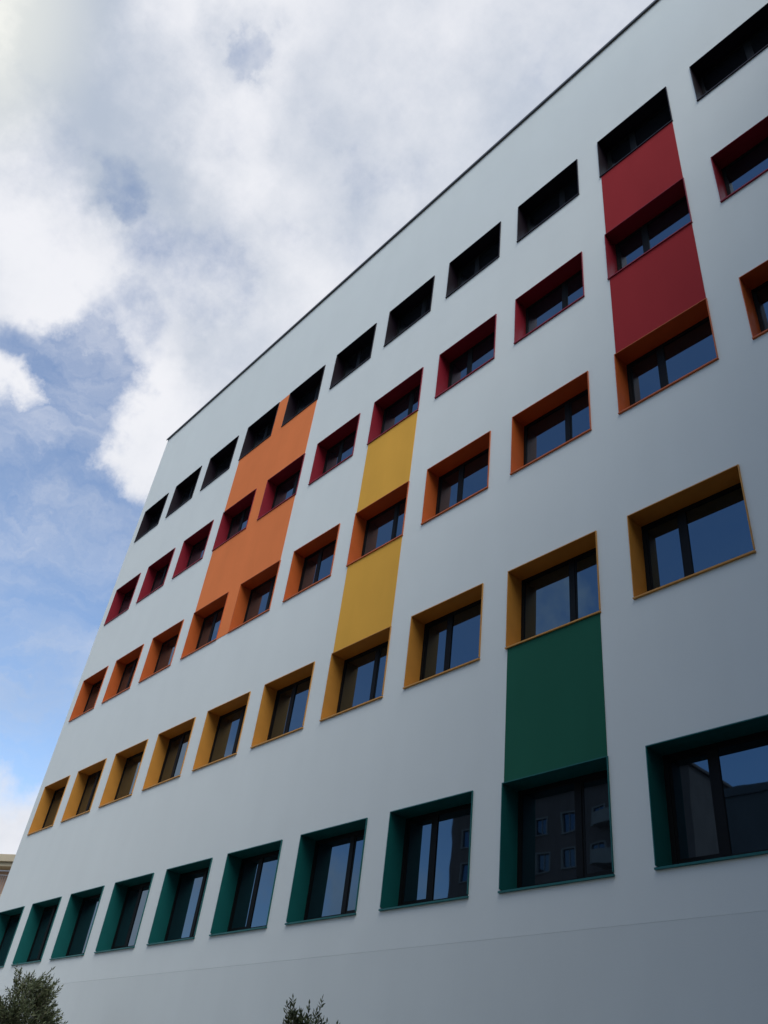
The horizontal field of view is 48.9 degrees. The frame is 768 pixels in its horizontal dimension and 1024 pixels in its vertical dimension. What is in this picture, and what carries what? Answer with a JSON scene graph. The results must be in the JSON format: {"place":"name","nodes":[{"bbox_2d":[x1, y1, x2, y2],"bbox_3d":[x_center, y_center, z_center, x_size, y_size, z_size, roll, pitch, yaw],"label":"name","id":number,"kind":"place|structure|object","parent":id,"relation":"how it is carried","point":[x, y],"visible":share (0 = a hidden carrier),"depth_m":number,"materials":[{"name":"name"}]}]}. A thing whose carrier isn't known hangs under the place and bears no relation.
{"place":"outdoors","nodes":[
{"label":"outdoors","id":0,"kind":"place"},
{"bbox_2d":[0,854,15,895],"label":"neighbour house","id":1,"kind":"structure","parent":0,"point":[6,861],"depth_m":38.30,"materials":[{"name":"stone"}]},
{"bbox_2d":[0,965,68,1023],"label":"olive tree","id":2,"kind":"object","parent":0,"point":[34,1005],"visible":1,"depth_m":15.48,"materials":[{"name":"green plant"}]},
{"bbox_2d":[282,994,339,1023],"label":"young shrub","id":3,"kind":"object","parent":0,"point":[292,1018],"visible":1,"depth_m":9.60,"materials":[{"name":"green plant"}]},
{"bbox_2d":[0,0,653,853],"label":"sky","id":4,"kind":"structure","parent":0,"point":[183,182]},
{"label":"ground","id":5,"kind":"structure","parent":0,"visible":0},
{"bbox_2d":[0,0,767,1023],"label":"office building","id":6,"kind":"structure","parent":5,"relation":"on","point":[424,678],"depth_m":15.36,"materials":[{"name":"paint"}]},
{"bbox_2d":[0,906,24,967],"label":"window","id":7,"kind":"structure","parent":6,"relation":"in","point":[9,919],"depth_m":23.41,"materials":[{"name":"green metal"}]},
{"bbox_2d":[11,896,61,965],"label":"window","id":8,"kind":"structure","parent":6,"relation":"in","point":[37,929],"depth_m":21.80,"materials":[{"name":"green metal"}]},
{"bbox_2d":[27,775,70,834],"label":"window","id":9,"kind":"structure","parent":6,"relation":"in","point":[45,815],"depth_m":25.54,"materials":[{"name":"metal"}]},
{"bbox_2d":[49,886,104,959],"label":"window","id":10,"kind":"structure","parent":6,"relation":"in","point":[74,933],"depth_m":20.31,"materials":[{"name":"green metal"}]},
{"bbox_2d":[60,758,106,822],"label":"window","id":11,"kind":"structure","parent":6,"relation":"in","point":[87,780],"depth_m":24.04,"materials":[{"name":"metal"}]},
{"bbox_2d":[68,666,108,721],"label":"window","id":12,"kind":"structure","parent":6,"relation":"in","point":[90,689],"depth_m":27.78,"materials":[{"name":"orange metal"}]},
{"bbox_2d":[104,573,140,625],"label":"window","id":13,"kind":"structure","parent":6,"relation":"in","point":[123,596],"depth_m":30.00,"materials":[{"name":"red metal"}]},
{"bbox_2d":[101,644,143,703],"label":"window","id":14,"kind":"structure","parent":6,"relation":"in","point":[120,681],"depth_m":26.27,"materials":[{"name":"orange metal"}]},
{"bbox_2d":[98,739,147,807],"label":"window","id":15,"kind":"structure","parent":6,"relation":"in","point":[124,771],"depth_m":22.54,"materials":[{"name":"metal"}]},
{"bbox_2d":[94,873,153,952],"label":"window","id":16,"kind":"structure","parent":6,"relation":"in","point":[128,900],"depth_m":18.79,"materials":[{"name":"green metal"}]},
{"bbox_2d":[134,493,168,542],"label":"window","id":17,"kind":"structure","parent":6,"relation":"in","point":[151,518],"depth_m":32.22,"materials":[{"name":"glass"}]},
{"bbox_2d":[136,548,174,603],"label":"window","id":18,"kind":"structure","parent":6,"relation":"in","point":[156,574],"depth_m":28.49,"materials":[{"name":"red metal"}]},
{"bbox_2d":[138,619,183,682],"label":"window","id":19,"kind":"structure","parent":6,"relation":"in","point":[160,655],"depth_m":24.77,"materials":[{"name":"orange metal"}]},
{"bbox_2d":[141,717,195,790],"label":"window","id":20,"kind":"structure","parent":6,"relation":"in","point":[171,746],"depth_m":21.03,"materials":[{"name":"metal"}]},
{"bbox_2d":[146,858,212,945],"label":"window","id":21,"kind":"structure","parent":6,"relation":"in","point":[177,914],"depth_m":17.28,"materials":[{"name":"green metal"}]},
{"bbox_2d":[165,466,201,517],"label":"window","id":22,"kind":"structure","parent":6,"relation":"in","point":[183,492],"depth_m":30.72,"materials":[{"name":"metal"}]},
{"bbox_2d":[171,520,213,578],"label":"window","id":23,"kind":"structure","parent":6,"relation":"in","point":[193,548],"depth_m":26.99,"materials":[{"name":"red metal"}]},
{"bbox_2d":[180,592,228,659],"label":"window","id":24,"kind":"structure","parent":6,"relation":"in","point":[205,623],"depth_m":23.26,"materials":[{"name":"orange paint"}]},
{"bbox_2d":[200,435,238,490],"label":"window","id":25,"kind":"structure","parent":6,"relation":"in","point":[221,461],"depth_m":29.22,"materials":[{"name":"metal"}]},
{"bbox_2d":[192,691,250,770],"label":"window","id":26,"kind":"structure","parent":6,"relation":"in","point":[223,725],"depth_m":19.52,"materials":[{"name":"metal"}]},
{"bbox_2d":[212,488,256,551],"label":"window","id":27,"kind":"structure","parent":6,"relation":"in","point":[234,520],"depth_m":25.50,"materials":[{"name":"red metal"}]},
{"bbox_2d":[209,840,282,935],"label":"window","id":28,"kind":"structure","parent":6,"relation":"in","point":[246,890],"depth_m":15.76,"materials":[{"name":"green metal"}]},
{"bbox_2d":[227,560,280,632],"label":"window","id":29,"kind":"structure","parent":6,"relation":"in","point":[255,595],"depth_m":21.75,"materials":[{"name":"orange metal"}]},
{"bbox_2d":[238,402,279,460],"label":"window","id":30,"kind":"structure","parent":6,"relation":"in","point":[260,430],"depth_m":27.72,"materials":[{"name":"metal"}]},
{"bbox_2d":[257,453,304,519],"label":"window","id":31,"kind":"structure","parent":6,"relation":"in","point":[283,485],"depth_m":23.99,"materials":[{"name":"red metal"}]},
{"bbox_2d":[250,661,314,748],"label":"window","id":32,"kind":"structure","parent":6,"relation":"in","point":[284,701],"depth_m":18.00,"materials":[{"name":"metal"}]},
{"bbox_2d":[281,365,325,426],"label":"window","id":33,"kind":"structure","parent":6,"relation":"in","point":[305,394],"depth_m":26.21,"materials":[{"name":"glass"}]},
{"bbox_2d":[282,523,339,601],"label":"window","id":34,"kind":"structure","parent":6,"relation":"in","point":[312,563],"depth_m":20.24,"materials":[{"name":"orange metal"}]},
{"bbox_2d":[285,818,367,924],"bbox_3d":[-0.809,5.992,13.930,0.419,1.468,1.798,33,-44,-28],"label":"window","id":35,"kind":"structure","parent":6,"relation":"in","point":[328,867],"depth_m":14.24,"materials":[{"name":"glass"}]},
{"bbox_2d":[308,413,360,484],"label":"window","id":36,"kind":"structure","parent":6,"relation":"in","point":[337,447],"depth_m":22.48,"materials":[{"name":"red metal"}]},
{"bbox_2d":[329,323,376,389],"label":"window","id":37,"kind":"structure","parent":6,"relation":"in","point":[359,351],"depth_m":24.70,"materials":[{"name":"glass"}]},
{"bbox_2d":[319,626,391,721],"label":"window","id":38,"kind":"structure","parent":6,"relation":"in","point":[357,671],"depth_m":16.49,"materials":[{"name":"glass"}]},
{"bbox_2d":[346,481,409,566],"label":"window","id":39,"kind":"structure","parent":6,"relation":"in","point":[380,523],"depth_m":18.73,"materials":[{"name":"orange metal"}]},
{"bbox_2d":[367,367,423,444],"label":"window","id":40,"kind":"structure","parent":6,"relation":"in","point":[402,401],"depth_m":20.97,"materials":[{"name":"glass"}]},
{"bbox_2d":[383,275,434,346],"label":"window","id":41,"kind":"structure","parent":6,"relation":"in","point":[418,304],"depth_m":23.19,"materials":[{"name":"glass"}]},
{"bbox_2d":[378,790,472,910],"bbox_3d":[0.752,5.060,12.446,0.419,1.468,1.798,33,-44,-28],"label":"window","id":42,"kind":"structure","parent":6,"relation":"in","point":[427,855],"depth_m":12.72,"materials":[{"name":"glass"}]},
{"bbox_2d":[403,583,483,688],"bbox_3d":[1.158,2.238,14.645,0.419,1.468,1.798,33,-44,-28],"label":"window","id":43,"kind":"structure","parent":6,"relation":"in","point":[445,637],"depth_m":14.97,"materials":[{"name":"metal"}]},
{"bbox_2d":[420,431,490,524],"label":"window","id":44,"kind":"structure","parent":6,"relation":"in","point":[462,475],"depth_m":17.21,"materials":[{"name":"glass"}]},
{"bbox_2d":[434,314,496,398],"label":"window","id":45,"kind":"structure","parent":6,"relation":"in","point":[476,349],"depth_m":19.45,"materials":[{"name":"red metal"}]},
{"bbox_2d":[445,221,500,297],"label":"window","id":46,"kind":"structure","parent":6,"relation":"in","point":[486,249],"depth_m":21.67,"materials":[{"name":"glass"}]},
{"bbox_2d":[516,159,578,242],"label":"window","id":47,"kind":"structure","parent":6,"relation":"in","point":[563,188],"depth_m":20.16,"materials":[{"name":"glass"}]},
{"bbox_2d":[513,251,584,344],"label":"window","id":48,"kind":"structure","parent":6,"relation":"in","point":[561,289],"depth_m":17.93,"materials":[{"name":"red metal"}]},
{"bbox_2d":[510,371,591,474],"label":"window","id":49,"kind":"structure","parent":6,"relation":"in","point":[561,417],"depth_m":15.69,"materials":[{"name":"blue glass"}]},
{"bbox_2d":[505,530,600,649],"bbox_3d":[2.719,1.306,13.161,0.419,1.468,1.798,33,-44,-28],"label":"window","id":50,"kind":"structure","parent":6,"relation":"in","point":[559,588],"depth_m":13.45,"materials":[{"name":"metal"}]},
{"bbox_2d":[498,756,614,893],"bbox_3d":[2.313,4.127,10.961,0.419,1.468,1.798,33,-44,-28],"label":"window","id":51,"kind":"structure","parent":6,"relation":"in","point":[556,824],"depth_m":11.19,"materials":[{"name":"black glass"}]},
{"bbox_2d":[597,86,672,177],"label":"window","id":52,"kind":"structure","parent":6,"relation":"in","point":[654,115],"depth_m":18.64,"materials":[{"name":"glass"}]},
{"bbox_2d":[604,178,692,279],"bbox_3d":[5.093,-5.269,16.075,0.419,1.468,1.798,33,-44,-28],"label":"window","id":53,"kind":"structure","parent":6,"relation":"in","point":[668,213],"depth_m":16.41,"materials":[{"name":"red metal"}]},
{"bbox_2d":[614,298,718,414],"bbox_3d":[4.687,-2.448,13.875,0.419,1.468,1.798,33,-44,-28],"label":"window","id":54,"kind":"structure","parent":6,"relation":"in","point":[685,344],"depth_m":14.17,"materials":[{"name":"blue glass"}]},
{"bbox_2d":[627,464,755,599],"bbox_3d":[4.281,0.373,11.676,0.419,1.468,1.798,33,-44,-28],"label":"window","id":55,"kind":"structure","parent":6,"relation":"in","point":[704,526],"depth_m":11.92,"materials":[{"name":"metal"}]},
{"bbox_2d":[645,714,767,869],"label":"window","id":56,"kind":"structure","parent":6,"relation":"in","point":[708,789],"depth_m":9.77,"materials":[{"name":"glass"}]},
{"bbox_2d":[689,3,767,101],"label":"window","id":57,"kind":"structure","parent":6,"relation":"in","point":[748,40],"depth_m":17.19,"materials":[{"name":"glass"}]},
{"bbox_2d":[710,116,767,202],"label":"window","id":58,"kind":"structure","parent":6,"relation":"in","point":[745,159],"depth_m":15.16,"materials":[{"name":"red metal"}]},
{"bbox_2d":[739,260,767,339],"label":"window","id":59,"kind":"structure","parent":6,"relation":"in","point":[754,283],"depth_m":13.15,"materials":[{"name":"orange metal"}]}
]}

